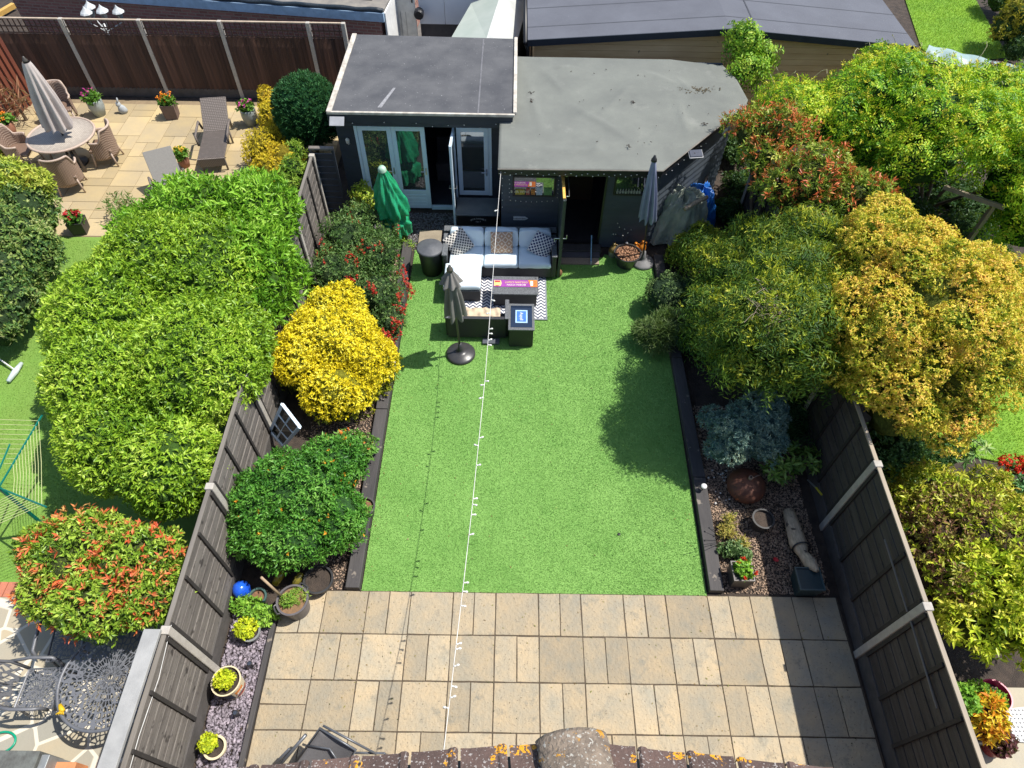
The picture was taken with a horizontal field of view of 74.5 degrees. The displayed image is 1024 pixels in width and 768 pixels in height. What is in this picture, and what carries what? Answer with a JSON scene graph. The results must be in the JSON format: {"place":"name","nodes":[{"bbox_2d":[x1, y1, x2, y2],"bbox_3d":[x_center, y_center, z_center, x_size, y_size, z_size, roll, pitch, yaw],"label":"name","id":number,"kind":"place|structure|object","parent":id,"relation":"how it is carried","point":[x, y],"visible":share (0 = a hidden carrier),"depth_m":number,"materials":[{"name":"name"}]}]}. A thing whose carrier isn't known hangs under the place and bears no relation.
{"place":"outdoors","nodes":[
{"label":"outdoors","id":0,"kind":"place"},
{"bbox_2d":[0,597,160,767],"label":"crazy paving","id":1,"kind":"structure","parent":0,"point":[50,731],"depth_m":8.78,"materials":[{"name":"stone"}]},
{"bbox_2d":[0,750,70,767],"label":"stone trough","id":2,"kind":"object","parent":1,"relation":"on","point":[24,759],"visible":0.94,"depth_m":7.90,"materials":[{"name":"stone"}]},
{"bbox_2d":[0,656,83,717],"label":"cast metal chair","id":3,"kind":"object","parent":1,"relation":"on","point":[5,706],"visible":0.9,"depth_m":8.43,"materials":[{"name":"grey metal"}]},
{"bbox_2d":[31,620,101,671],"bbox_3d":[-5.811,3.230,8.829,0.644,1.021,0.725,-7,53,-6],"label":"cast metal chair","id":4,"kind":"object","parent":1,"relation":"on","point":[56,650],"visible":0.24,"depth_m":8.76,"materials":[{"name":"grey metal"}]},
{"bbox_2d":[4,502,197,648],"bbox_3d":[-5.233,2.563,8.761,2.594,2.001,1.778,1,52,0],"label":"photinia bush","id":5,"kind":"object","parent":1,"relation":"on","point":[83,575],"visible":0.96,"depth_m":8.19,"materials":[{"name":"green plant"}]},
{"bbox_2d":[55,629,158,732],"bbox_3d":[-4.970,3.830,8.592,1.253,0.706,1.253,1,52,0],"label":"cast metal table","id":6,"kind":"object","parent":1,"relation":"on","point":[110,690],"visible":0.59,"depth_m":8.29,"materials":[{"name":"grey metal"}]},
{"bbox_2d":[0,237,229,581],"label":"neighbour lawn","id":7,"kind":"structure","parent":0,"point":[186,525],"depth_m":10.99,"materials":[{"name":"plant"}]},
{"bbox_2d":[0,414,46,522],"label":"rotary airer","id":8,"kind":"object","parent":7,"relation":"on","point":[5,492],"visible":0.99,"depth_m":9.24,"materials":[{"name":"metal"}]},
{"bbox_2d":[0,160,70,345],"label":"variegated hedge","id":9,"kind":"object","parent":7,"relation":"on","point":[31,249],"visible":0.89,"depth_m":12.40,"materials":[{"name":"green plant"}]},
{"bbox_2d":[33,207,278,524],"bbox_3d":[-5.528,-0.458,10.625,3.700,2.768,5.577,1,52,0],"label":"laurel bush","id":10,"kind":"object","parent":7,"relation":"on","point":[156,348],"visible":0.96,"depth_m":9.52,"materials":[{"name":"green plant"}]},
{"bbox_2d":[99,163,315,330],"bbox_3d":[-5.034,-2.570,12.228,4.346,2.810,2.778,26,56,18],"label":"laurel bush","id":11,"kind":"object","parent":7,"relation":"on","point":[253,200],"visible":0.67,"depth_m":11.30,"materials":[{"name":"green plant"}]},
{"bbox_2d":[0,102,337,235],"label":"neighbour terrace","id":12,"kind":"structure","parent":0,"point":[143,127],"depth_m":16.30,"materials":[{"name":"stone"}]},
{"bbox_2d":[0,37,31,118],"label":"timber screen","id":13,"kind":"object","parent":12,"relation":"on","point":[9,68],"visible":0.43,"depth_m":16.75,"materials":[{"name":"wood"}]},
{"bbox_2d":[0,123,44,164],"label":"wicker chair","id":14,"kind":"object","parent":12,"relation":"on","point":[11,142],"visible":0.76,"depth_m":15.47,"materials":[{"name":"wicker"}]},
{"bbox_2d":[0,153,57,231],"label":"golden shrub","id":15,"kind":"object","parent":12,"relation":"on","point":[41,177],"visible":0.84,"depth_m":13.18,"materials":[{"name":"yellow plant"}]},
{"bbox_2d":[22,56,88,167],"bbox_3d":[-10.200,-5.988,14.885,0.712,2.600,0.657,1,52,0],"label":"parasol","id":16,"kind":"object","parent":12,"relation":"on","point":[53,115],"visible":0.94,"depth_m":14.58,"materials":[{"name":"beige fabric"}]},
{"bbox_2d":[25,116,95,171],"bbox_3d":[-10.295,-5.471,15.652,1.474,0.764,1.475,1,52,0],"label":"wicker table","id":17,"kind":"object","parent":12,"relation":"on","point":[81,132],"visible":0.9,"depth_m":15.29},
{"bbox_2d":[38,155,86,196],"bbox_3d":[-9.961,-4.719,14.957,0.680,0.947,0.639,-14,54,-11],"label":"wicker chair","id":18,"kind":"object","parent":12,"relation":"on","point":[66,171],"visible":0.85,"depth_m":14.78,"materials":[{"name":"wicker"}]},
{"bbox_2d":[62,209,89,235],"bbox_3d":[-9.239,-3.450,14.223,0.442,0.567,0.425,-21,55,-16],"label":"square planter","id":19,"kind":"object","parent":12,"relation":"on","point":[76,222],"visible":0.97,"depth_m":14.16,"materials":[{"name":"grey stone"}]},
{"bbox_2d":[87,118,123,167],"bbox_3d":[-9.488,-5.591,15.638,0.639,0.947,0.680,-4,53,-4],"label":"wicker chair","id":20,"kind":"object","parent":12,"relation":"on","point":[104,146],"visible":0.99,"depth_m":15.49,"materials":[{"name":"wicker"}]},
{"bbox_2d":[142,146,183,187],"bbox_3d":[-7.430,-4.286,14.698,0.774,0.880,1.798,-22,56,-17],"label":"sun lounger","id":21,"kind":"object","parent":12,"relation":"on","point":[160,161],"visible":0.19,"depth_m":14.83,"materials":[{"name":"fabric"}]},
{"bbox_2d":[194,97,233,171],"bbox_3d":[-7.055,-5.918,15.964,0.774,0.880,1.797,-6,53,-6],"label":"sun lounger","id":22,"kind":"object","parent":12,"relation":"on","point":[216,122],"visible":0.99,"depth_m":16.05,"materials":[{"name":"wicker"}]},
{"bbox_2d":[239,84,306,181],"bbox_3d":[-5.771,-5.871,15.902,1.412,1.031,3.525,-17,54,-13],"label":"golden hedge","id":23,"kind":"object","parent":12,"relation":"on","point":[269,149],"visible":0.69,"depth_m":15.19,"materials":[{"name":"plant"}]},
{"bbox_2d":[275,137,307,198],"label":"green tuft","id":24,"kind":"object","parent":12,"relation":"on","point":[294,168],"visible":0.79,"depth_m":14.73,"materials":[{"name":"green plant"}]},
{"bbox_2d":[268,68,337,152],"bbox_3d":[-4.670,-6.201,15.514,1.730,1.994,1.666,1,52,0],"label":"clipped ball","id":25,"kind":"object","parent":12,"relation":"on","point":[299,100],"visible":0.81,"depth_m":14.92,"materials":[{"name":"green plant"}]},
{"bbox_2d":[310,255,400,589],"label":"gravel","id":26,"kind":"structure","parent":0,"point":[350,549],"depth_m":11.42,"materials":[{"name":"gravel"}]},
{"bbox_2d":[271,278,403,425],"bbox_3d":[-2.988,-0.552,11.475,2.229,1.581,2.552,1,52,0],"label":"golden shrub","id":27,"kind":"object","parent":26,"relation":"on","point":[335,349],"visible":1,"depth_m":11.00,"materials":[{"name":"yellow plant"}]},
{"bbox_2d":[372,212,453,248],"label":"gravel","id":28,"kind":"structure","parent":0,"point":[423,225],"depth_m":14.78,"materials":[{"name":"gravel"}]},
{"bbox_2d":[373,165,412,241],"bbox_3d":[-2.464,-3.704,13.715,0.762,1.840,0.752,1,52,0],"label":"covered parasol","id":29,"kind":"object","parent":28,"relation":"on","point":[391,200],"visible":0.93,"depth_m":13.48,"materials":[{"name":"green fabric"}]},
{"bbox_2d":[417,23,421,35],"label":"yard","id":30,"kind":"structure","parent":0,"point":[419,29],"depth_m":20.24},
{"bbox_2d":[13,0,419,40],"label":"brick extension","id":31,"kind":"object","parent":30,"relation":"on","point":[370,17],"visible":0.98,"depth_m":17.28,"materials":[{"name":"brown brick"}]},
{"bbox_2d":[396,0,529,56],"bbox_3d":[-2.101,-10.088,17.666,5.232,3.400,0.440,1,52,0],"label":"white outbuilding","id":32,"kind":"structure","parent":30,"relation":"on","point":[439,18],"depth_m":18.04,"materials":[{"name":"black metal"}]},
{"bbox_2d":[396,0,417,35],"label":"door","id":33,"kind":"structure","parent":32,"relation":"in","point":[407,22],"depth_m":18.00,"materials":[{"name":"white metal"}]},
{"bbox_2d":[452,0,525,56],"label":"green roofed store","id":34,"kind":"structure","parent":30,"relation":"on","point":[492,18],"depth_m":16.49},
{"bbox_2d":[0,0,1023,767],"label":"ground","id":35,"kind":"structure","parent":0,"point":[964,666],"depth_m":10.97,"materials":[{"name":"soil"}]},
{"bbox_2d":[5,98,340,236],"bbox_3d":[-9.578,-5.287,16.029,10.880,0.028,5.450,1,52,0],"label":"terrace joint","id":36,"kind":"object","parent":35,"relation":"on","point":[337,152],"visible":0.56,"depth_m":17.60,"materials":[{"name":"concrete"}]},
{"bbox_2d":[0,17,348,98],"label":"trellis topped fence","id":37,"kind":"object","parent":35,"relation":"on","point":[145,64],"visible":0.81,"depth_m":16.95,"materials":[{"name":"wood"}]},
{"bbox_2d":[97,153,330,767],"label":"panel fence","id":38,"kind":"object","parent":35,"relation":"on","point":[167,728],"visible":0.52,"depth_m":8.53,"materials":[{"name":"wood"}]},
{"bbox_2d":[270,403,300,446],"bbox_3d":[-3.622,0.681,10.798,0.793,0.882,0.323,11,53,8],"label":"old window frame","id":39,"kind":"object","parent":38,"relation":"attached to","point":[285,427],"visible":0.93,"depth_m":10.71,"materials":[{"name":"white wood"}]},
{"bbox_2d":[308,146,346,213],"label":"side gate","id":40,"kind":"structure","parent":38,"relation":"attached to","point":[331,183],"depth_m":13.94,"materials":[{"name":"wood"}]},
{"bbox_2d":[194,613,268,767],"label":"slate chippings","id":41,"kind":"object","parent":35,"relation":"on","point":[217,721],"visible":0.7,"depth_m":8.78,"materials":[{"name":"gravel"}]},
{"bbox_2d":[211,666,245,699],"bbox_3d":[-3.662,3.906,8.757,0.377,0.355,0.372,1,52,0],"label":"plant pot","id":42,"kind":"object","parent":41,"relation":"on","point":[236,690],"visible":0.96,"depth_m":8.66,"materials":[{"name":"beige ceramic"}]},
{"bbox_2d":[228,592,279,627],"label":"leafy groundcover","id":43,"kind":"object","parent":41,"relation":"on","point":[261,613],"visible":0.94,"depth_m":9.33,"materials":[{"name":"green plant"}]},
{"bbox_2d":[237,606,279,767],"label":"timber edging","id":44,"kind":"object","parent":35,"relation":"on","point":[255,704],"visible":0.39,"depth_m":8.80,"materials":[{"name":"wood"}]},
{"bbox_2d":[224,429,372,577],"bbox_3d":[-3.007,1.773,9.717,2.412,1.522,1.813,-29,58,-21],"label":"green shrub","id":45,"kind":"object","parent":35,"relation":"on","point":[306,505],"visible":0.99,"depth_m":9.33,"materials":[{"name":"green plant"}]},
{"bbox_2d":[303,565,333,594],"bbox_3d":[-2.767,2.846,9.687,0.430,0.200,0.428,1,52,0],"label":"round pot","id":46,"kind":"object","parent":35,"relation":"on","point":[318,579],"visible":0.91,"depth_m":9.65,"materials":[{"name":"black plastic"}]},
{"bbox_2d":[303,197,415,352],"bbox_3d":[-2.939,-2.092,12.915,2.293,1.211,4.169,1,52,0],"label":"salvia bush","id":47,"kind":"object","parent":35,"relation":"on","point":[345,239],"visible":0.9,"depth_m":12.95,"materials":[{"name":"green plant"}]},
{"bbox_2d":[345,241,412,590],"bbox_3d":[-2.234,-0.010,11.984,0.240,0.142,7.489,1,52,0],"label":"timber edging","id":48,"kind":"object","parent":35,"relation":"on","point":[356,566],"visible":0.43,"depth_m":10.91,"materials":[{"name":"wood"}]},
{"bbox_2d":[326,33,517,225],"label":"summerhouse","id":49,"kind":"structure","parent":35,"relation":"on","point":[442,83],"depth_m":13.88,"materials":[{"name":"rubber"}]},
{"bbox_2d":[356,126,398,203],"bbox_3d":[-2.778,-4.546,14.215,0.670,1.970,0.163,1,52,0],"label":"door","id":50,"kind":"structure","parent":49,"relation":"in","point":[376,144],"depth_m":13.87,"materials":[{"name":"blue paint"}]},
{"bbox_2d":[390,126,431,207],"bbox_3d":[-2.103,-4.535,14.217,0.670,1.970,0.163,1,52,0],"label":"door","id":51,"kind":"structure","parent":49,"relation":"in","point":[409,143],"depth_m":14.12,"materials":[{"name":"blue paint"}]},
{"bbox_2d":[449,127,458,225],"bbox_3d":[-1.200,-4.256,14.014,0.163,1.970,0.660,2,52,1],"label":"door","id":52,"kind":"structure","parent":49,"relation":"in","point":[452,150],"depth_m":13.82,"materials":[{"name":"white paint"}]},
{"bbox_2d":[456,128,488,194],"bbox_3d":[-0.811,-4.629,14.075,0.640,1.600,0.163,1,52,0],"label":"door","id":53,"kind":"structure","parent":49,"relation":"in","point":[472,143],"depth_m":14.04,"materials":[{"name":"blue paint"}]},
{"bbox_2d":[456,197,499,225],"bbox_3d":[-0.727,-3.648,14.563,0.920,0.470,0.600,1,52,0],"label":"storage box","id":54,"kind":"object","parent":35,"relation":"on","point":[475,212],"visible":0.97,"depth_m":14.36,"materials":[{"name":"black"}]},
{"bbox_2d":[202,727,832,767],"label":"house roof","id":55,"kind":"structure","parent":35,"relation":"on","point":[580,747],"depth_m":4.14,"materials":[{"name":"tile"}]},
{"bbox_2d":[362,251,706,595],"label":"artificial lawn","id":56,"kind":"structure","parent":35,"relation":"on","point":[568,539],"depth_m":11.03,"materials":[{"name":"plastic"}]},
{"bbox_2d":[416,239,442,276],"bbox_3d":[-1.631,-2.531,13.570,0.540,0.655,0.540,1,52,0],"label":"black bin","id":57,"kind":"object","parent":56,"relation":"on","point":[429,251],"visible":1,"depth_m":13.36,"materials":[{"name":"plastic"}]},
{"bbox_2d":[439,265,474,364],"bbox_3d":[-0.934,-1.240,11.581,0.540,2.240,0.540,1,52,0],"label":"parasol","id":58,"kind":"object","parent":56,"relation":"on","point":[460,353],"visible":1,"depth_m":11.36,"materials":[{"name":"grey fabric"}]},
{"bbox_2d":[444,300,508,337],"bbox_3d":[-0.647,-1.229,12.597,1.180,0.525,0.490,1,52,0],"label":"garden bench","id":59,"kind":"object","parent":56,"relation":"on","point":[474,326],"visible":0.79,"depth_m":12.43,"materials":[{"name":"black wicker"}]},
{"bbox_2d":[442,225,556,276],"bbox_3d":[-0.243,-2.714,13.596,2.270,0.749,0.830,1,52,0],"label":"corner sofa","id":60,"kind":"object","parent":56,"relation":"on","point":[521,260],"visible":0.7,"depth_m":13.47,"materials":[{"name":"fabric"}]},
{"bbox_2d":[443,227,473,254],"bbox_3d":[-1.066,-2.816,13.454,0.558,0.499,0.308,-24,56,-18],"label":"scatter cushion","id":61,"kind":"object","parent":60,"relation":"on","point":[458,241],"visible":1,"depth_m":13.39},
{"bbox_2d":[464,276,546,319],"bbox_3d":[-0.292,-1.760,13.392,1.960,0.018,1.290,1,52,0],"label":"outdoor rug","id":62,"kind":"object","parent":56,"relation":"on","point":[540,310],"visible":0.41,"depth_m":13.29,"materials":[{"name":"fabric"}]},
{"bbox_2d":[443,263,481,300],"bbox_3d":[-0.968,-2.019,13.289,0.720,0.428,0.660,1,52,0],"label":"footstool","id":63,"kind":"object","parent":62,"relation":"on","point":[471,278],"visible":0.63,"depth_m":13.13,"materials":[{"name":"fabric"}]},
{"bbox_2d":[492,276,538,305],"bbox_3d":[0.060,-1.809,13.176,0.900,0.375,0.490,1,52,0],"label":"coffee table","id":64,"kind":"object","parent":62,"relation":"on","point":[519,295],"visible":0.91,"depth_m":13.01,"materials":[{"name":"black wicker"}]},
{"bbox_2d":[508,304,534,345],"bbox_3d":[0.171,-1.095,12.568,0.480,0.487,0.660,1,52,0],"label":"rattan cube","id":65,"kind":"object","parent":56,"relation":"on","point":[520,334],"visible":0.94,"depth_m":12.37,"materials":[{"name":"black wicker"}]},
{"bbox_2d":[614,243,641,269],"bbox_3d":[2.370,-2.599,13.906,0.570,0.300,0.567,1,52,0],"label":"bark pot","id":66,"kind":"object","parent":56,"relation":"on","point":[628,256],"visible":1,"depth_m":13.81,"materials":[{"name":"black plastic"}]},
{"bbox_2d":[634,155,656,269],"bbox_3d":[2.702,-3.333,12.960,0.544,2.702,0.550,1,52,0],"label":"parasol","id":67,"kind":"object","parent":56,"relation":"on","point":[647,212],"visible":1,"depth_m":12.66,"materials":[{"name":"grey fabric"}]},
{"bbox_2d":[627,302,689,360],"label":"lavender","id":68,"kind":"object","parent":56,"relation":"on","point":[658,329],"visible":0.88,"depth_m":12.27,"materials":[{"name":"green plant"}]},
{"bbox_2d":[498,57,747,276],"bbox_3d":[2.259,-4.646,14.195,5.020,2.355,4.570,1,52,0],"label":"garden bar","id":69,"kind":"object","parent":35,"relation":"on","point":[610,117],"visible":0.94,"depth_m":13.49,"materials":[{"name":"black metal"}]},
{"bbox_2d":[443,173,500,749],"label":"festoon lights","id":70,"kind":"object","parent":69,"relation":"hanging from","point":[458,664],"visible":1,"depth_m":8.64},
{"bbox_2d":[511,175,555,196],"bbox_3d":[0.415,-3.873,13.149,0.873,0.470,0.070,1,52,0],"label":"window","id":71,"kind":"structure","parent":69,"relation":"in","point":[523,185],"depth_m":13.16,"materials":[{"name":"multicoloured glass"}]},
{"bbox_2d":[554,176,569,276],"bbox_3d":[0.940,-3.138,13.224,0.250,1.885,0.970,1,52,0],"label":"door","id":72,"kind":"structure","parent":69,"relation":"in","point":[562,196],"depth_m":12.91,"materials":[{"name":"black wood"}]},
{"bbox_2d":[613,177,646,195],"bbox_3d":[2.311,-3.875,13.115,0.640,0.450,0.070,1,52,0],"label":"window","id":73,"kind":"structure","parent":69,"relation":"in","point":[628,186],"depth_m":13.14,"materials":[{"name":"green glass"}]},
{"bbox_2d":[641,269,701,313],"bbox_3d":[3.108,-1.685,12.843,1.277,0.919,0.973,1,52,0],"label":"hebe ball","id":74,"kind":"object","parent":35,"relation":"on","point":[669,288],"visible":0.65,"depth_m":12.61,"materials":[{"name":"green plant"}]},
{"bbox_2d":[650,184,707,245],"bbox_3d":[3.543,-3.622,14.128,1.343,1.186,1.060,1,52,0],"label":"tarpaulin heap","id":75,"kind":"object","parent":35,"relation":"on","point":[674,219],"visible":0.66,"depth_m":13.86,"materials":[{"name":"plastic"}]},
{"bbox_2d":[653,255,723,593],"bbox_3d":[3.004,0.176,11.917,0.240,0.138,7.160,1,52,0],"label":"timber edging","id":76,"kind":"object","parent":35,"relation":"on","point":[714,581],"visible":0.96,"depth_m":10.91,"materials":[{"name":"wood"}]},
{"bbox_2d":[523,0,917,130],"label":"timber cabin","id":77,"kind":"object","parent":35,"relation":"on","point":[814,37],"visible":0.34,"depth_m":15.45,"materials":[{"name":"brown wood"}]},
{"bbox_2d":[715,133,757,225],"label":"corner ivy","id":78,"kind":"object","parent":35,"relation":"on","point":[728,207],"visible":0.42,"depth_m":15.10,"materials":[{"name":"green plant"}]},
{"bbox_2d":[720,17,784,93],"bbox_3d":[5.736,-7.640,16.081,1.409,3.171,4.942,21,55,15],"label":"tree","id":79,"kind":"object","parent":35,"relation":"on","point":[753,60],"visible":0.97,"depth_m":14.20,"materials":[{"name":"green plant"}]},
{"bbox_2d":[664,201,859,412],"bbox_3d":[4.278,-1.543,11.264,3.084,3.297,5.341,8,53,5],"label":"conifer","id":80,"kind":"object","parent":35,"relation":"on","point":[759,319],"visible":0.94,"depth_m":9.87,"materials":[{"name":"green plant"}]},
{"bbox_2d":[774,377,815,457],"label":"fern","id":81,"kind":"object","parent":35,"relation":"on","point":[797,430],"visible":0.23,"depth_m":10.98,"materials":[{"name":"green plant"}]},
{"bbox_2d":[717,95,899,219],"bbox_3d":[5.278,-3.499,12.786,2.312,3.276,3.267,-10,53,-9],"label":"photinia bush","id":82,"kind":"object","parent":35,"relation":"on","point":[814,178],"visible":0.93,"depth_m":11.84,"materials":[{"name":"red plant"}]},
{"bbox_2d":[740,150,986,767],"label":"panel fence","id":83,"kind":"object","parent":35,"relation":"on","point":[921,718],"visible":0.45,"depth_m":8.68,"materials":[{"name":"wood"}]},
{"bbox_2d":[751,34,1023,254],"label":"wisteria","id":84,"kind":"object","parent":35,"relation":"on","point":[908,124],"visible":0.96,"depth_m":12.29,"materials":[{"name":"green plant"}]},
{"bbox_2d":[866,420,960,487],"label":"dark shrub","id":85,"kind":"object","parent":35,"relation":"on","point":[894,451],"visible":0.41,"depth_m":10.03,"materials":[{"name":"green plant"}]},
{"bbox_2d":[823,164,1007,251],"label":"ivy bank","id":86,"kind":"structure","parent":35,"relation":"on","point":[969,212],"depth_m":14.41,"materials":[{"name":"green plant"}]},
{"bbox_2d":[886,455,1023,530],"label":"yellow shrub","id":87,"kind":"object","parent":35,"relation":"on","point":[911,485],"visible":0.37,"depth_m":9.71,"materials":[{"name":"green plant"}]},
{"bbox_2d":[891,471,1023,613],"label":"brown leaved shrub","id":88,"kind":"object","parent":35,"relation":"on","point":[927,526],"visible":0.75,"depth_m":8.89,"materials":[{"name":"green plant"}]},
{"bbox_2d":[924,521,1023,672],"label":"mixed shrub","id":89,"kind":"object","parent":35,"relation":"on","point":[990,625],"visible":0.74,"depth_m":8.47,"materials":[{"name":"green plant"}]},
{"bbox_2d":[943,185,1005,240],"bbox_3d":[8.716,-3.072,13.203,1.053,2.139,1.116,38,61,25],"label":"pergola","id":90,"kind":"object","parent":35,"relation":"on","point":[983,219],"visible":0.59,"depth_m":12.30,"materials":[{"name":"brown wood"}]},
{"bbox_2d":[981,0,1023,61],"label":"shrub","id":91,"kind":"object","parent":35,"relation":"on","point":[1008,24],"depth_m":18.97,"materials":[{"name":"plant"}]},
{"bbox_2d":[246,590,885,767],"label":"patio","id":92,"kind":"structure","parent":0,"point":[795,711],"depth_m":9.04,"materials":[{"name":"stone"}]},
{"bbox_2d":[273,582,309,620],"bbox_3d":[-3.041,3.061,9.416,0.472,0.360,0.478,1,52,0],"label":"handled pot","id":93,"kind":"object","parent":92,"relation":"on","point":[297,612],"visible":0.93,"depth_m":9.29,"materials":[{"name":"black plastic"}]},
{"bbox_2d":[272,725,386,767],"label":"folding recliner","id":94,"kind":"object","parent":92,"relation":"on","point":[322,744],"visible":0.72,"depth_m":7.95,"materials":[{"name":"fabric"}]},
{"bbox_2d":[692,405,829,594],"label":"gravel","id":95,"kind":"structure","parent":0,"point":[770,530],"depth_m":10.48,"materials":[{"name":"gravel"}]},
{"bbox_2d":[715,538,753,560],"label":"sedum clump","id":96,"kind":"object","parent":95,"relation":"on","point":[732,548],"visible":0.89,"depth_m":9.96,"materials":[{"name":"green plant"}]},
{"bbox_2d":[695,387,791,469],"bbox_3d":[3.634,0.786,10.545,1.436,1.551,1.197,1,52,0],"label":"blue spruce","id":97,"kind":"object","parent":95,"relation":"on","point":[754,431],"visible":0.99,"depth_m":10.22,"materials":[{"name":"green plant"}]},
{"bbox_2d":[727,468,765,503],"bbox_3d":[3.699,1.578,10.601,0.610,0.455,0.610,1,52,0],"label":"rusty fire globe","id":98,"kind":"object","parent":95,"relation":"on","point":[746,485],"visible":1,"depth_m":10.47,"materials":[{"name":"metal"}]},
{"bbox_2d":[758,439,821,486],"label":"rhododendron","id":99,"kind":"object","parent":95,"relation":"on","point":[782,476],"visible":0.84,"depth_m":10.53,"materials":[{"name":"green plant"}]},
{"bbox_2d":[783,508,818,572],"bbox_3d":[4.302,2.341,10.051,0.283,0.406,1.105,1,52,0],"label":"driftwood log","id":100,"kind":"object","parent":95,"relation":"on","point":[798,542],"visible":1,"depth_m":10.04,"materials":[{"name":"wood"}]},
{"bbox_2d":[790,567,825,595],"bbox_3d":[4.235,2.863,9.698,0.360,0.325,0.340,1,52,0],"label":"square planter","id":101,"kind":"object","parent":95,"relation":"on","point":[806,581],"visible":0.94,"depth_m":9.60,"materials":[{"name":"plastic"}]},
{"bbox_2d":[905,0,1004,64],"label":"lawn","id":102,"kind":"structure","parent":0,"point":[928,42],"depth_m":20.70,"materials":[{"name":"plant"}]},
{"bbox_2d":[930,268,1023,464],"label":"lawn","id":103,"kind":"structure","parent":0,"point":[993,439],"depth_m":11.50,"materials":[{"name":"plant"}]},
{"bbox_2d":[808,190,1023,458],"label":"acer tree","id":104,"kind":"object","parent":103,"relation":"on","point":[935,340],"visible":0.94,"depth_m":8.89,"materials":[{"name":"yellow plant"}]},
{"bbox_2d":[979,688,1023,767],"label":"paving","id":105,"kind":"structure","parent":0,"point":[1017,759],"depth_m":8.50,"materials":[{"name":"stone"}]},
{"bbox_2d":[981,732,1019,758],"bbox_3d":[6.079,4.465,8.411,0.405,0.447,0.397,1,52,0],"label":"red pot","id":106,"kind":"object","parent":105,"relation":"on","point":[1003,749],"visible":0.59,"depth_m":8.28,"materials":[{"name":"ceramic"}]},
{"bbox_2d":[965,687,1014,748],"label":"plant","id":107,"kind":"object","parent":106,"relation":"in","point":[991,725],"visible":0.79,"depth_m":8.25,"materials":[{"name":"plant"}]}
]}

